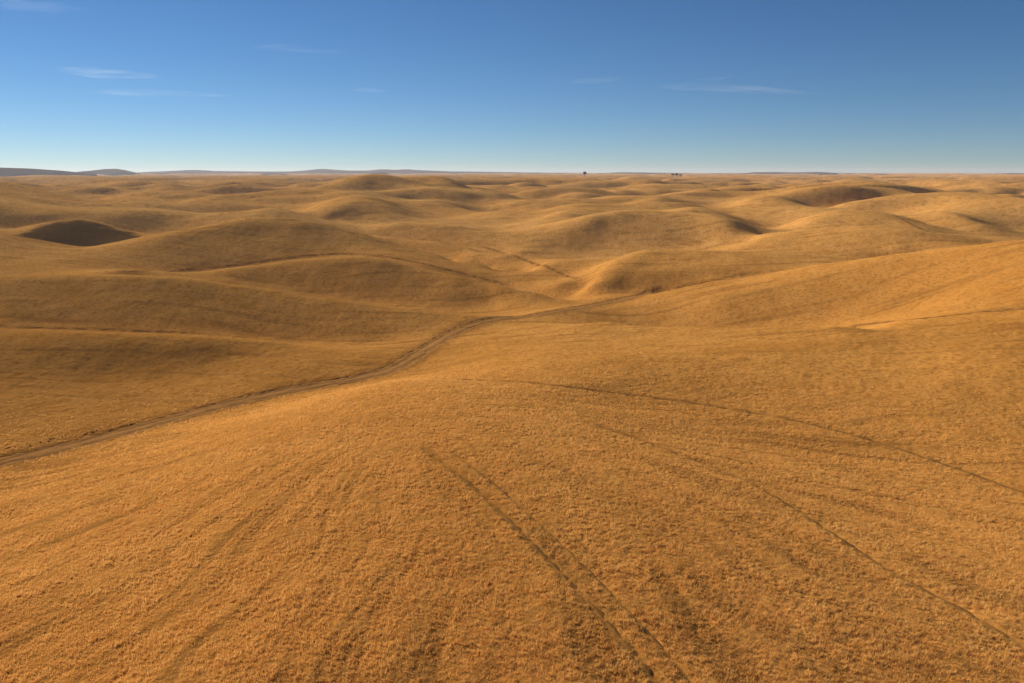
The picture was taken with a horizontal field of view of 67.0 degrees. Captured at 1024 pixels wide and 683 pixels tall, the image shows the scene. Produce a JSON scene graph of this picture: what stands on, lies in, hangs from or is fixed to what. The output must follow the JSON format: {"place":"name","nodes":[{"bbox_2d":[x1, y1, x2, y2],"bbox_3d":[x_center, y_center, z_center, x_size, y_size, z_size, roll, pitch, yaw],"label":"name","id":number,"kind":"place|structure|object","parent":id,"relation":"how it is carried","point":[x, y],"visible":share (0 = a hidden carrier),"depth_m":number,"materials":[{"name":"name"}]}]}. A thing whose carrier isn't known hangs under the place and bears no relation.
{"place":"outdoors","nodes":[
{"label":"outdoors","id":0,"kind":"place"},
{"bbox_2d":[0,168,96,176],"bbox_3d":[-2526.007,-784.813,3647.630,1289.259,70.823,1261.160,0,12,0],"label":"hills","id":1,"kind":"structure","parent":0,"point":[6,172],"depth_m":3616.87,"materials":[{"name":"grey"}]},
{"bbox_2d":[0,325,186,333],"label":"field track","id":2,"kind":"structure","parent":0,"point":[138,330],"depth_m":154.03,"materials":[{"name":"brown soil"}]},
{"bbox_2d":[80,169,139,174],"bbox_3d":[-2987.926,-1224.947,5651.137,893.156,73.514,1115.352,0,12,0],"label":"hills","id":3,"kind":"structure","parent":0,"point":[106,171],"depth_m":5508.06,"materials":[{"name":"grey"}]},
{"bbox_2d":[109,172,135,175],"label":"hills","id":4,"kind":"structure","parent":0,"point":[120,173],"depth_m":4840.82,"materials":[{"name":"grey"}]},
{"bbox_2d":[124,253,503,284],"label":"field track","id":5,"kind":"structure","parent":0,"point":[316,255],"depth_m":262.55,"materials":[{"name":"brown soil"}]},
{"bbox_2d":[0,292,655,466],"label":"dirt track","id":6,"kind":"structure","parent":0,"point":[410,358],"depth_m":112.18,"materials":[{"name":"brown soil"}]},
{"bbox_2d":[138,169,565,173],"bbox_3d":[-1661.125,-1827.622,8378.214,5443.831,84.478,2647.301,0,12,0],"label":"hills","id":7,"kind":"structure","parent":0,"point":[332,171],"depth_m":8193.49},
{"bbox_2d":[0,173,1023,682],"bbox_3d":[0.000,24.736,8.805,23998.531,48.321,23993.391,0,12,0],"label":"ground","id":8,"kind":"structure","parent":0,"point":[822,263],"depth_m":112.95,"materials":[{"name":"plant"}]},
{"bbox_2d":[8,422,138,447],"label":"soil clods","id":9,"kind":"object","parent":8,"relation":"on","point":[85,434],"visible":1,"depth_m":94.97,"materials":[{"name":"brown soil"}]},
{"bbox_2d":[436,459,653,675],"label":"wheel track","id":10,"kind":"structure","parent":8,"relation":"on","point":[613,630],"depth_m":43.35,"materials":[{"name":"brown soil"}]},
{"bbox_2d":[465,462,669,656],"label":"wheel track","id":11,"kind":"structure","parent":8,"relation":"on","point":[605,588],"depth_m":47.16,"materials":[{"name":"brown soil"}]},
{"bbox_2d":[461,379,1023,494],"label":"wheel track","id":12,"kind":"structure","parent":8,"relation":"on","point":[929,459],"depth_m":84.08,"materials":[{"name":"brown soil"}]},
{"bbox_2d":[624,435,1009,638],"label":"wheel track","id":13,"kind":"structure","parent":8,"relation":"on","point":[954,606],"depth_m":50.33,"materials":[{"name":"brown soil"}]},
{"bbox_2d":[0,0,1023,172],"label":"sky","id":14,"kind":"structure","parent":0,"point":[535,86],"materials":[{"name":"blue"}]},
{"bbox_2d":[481,247,574,277],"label":"field track","id":15,"kind":"structure","parent":0,"point":[537,265],"depth_m":281.08,"materials":[{"name":"brown soil"}]},
{"bbox_2d":[675,274,742,288],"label":"field track","id":16,"kind":"structure","parent":0,"point":[684,285],"depth_m":216.13,"materials":[{"name":"brown soil"}]},
{"bbox_2d":[597,172,887,174],"bbox_3d":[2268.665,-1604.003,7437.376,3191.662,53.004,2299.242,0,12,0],"label":"hills","id":17,"kind":"structure","parent":0,"point":[747,173],"depth_m":7244.44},
{"bbox_2d":[848,306,1023,327],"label":"field track","id":18,"kind":"structure","parent":0,"point":[989,310],"depth_m":136.72,"materials":[{"name":"brown soil"}]}
]}

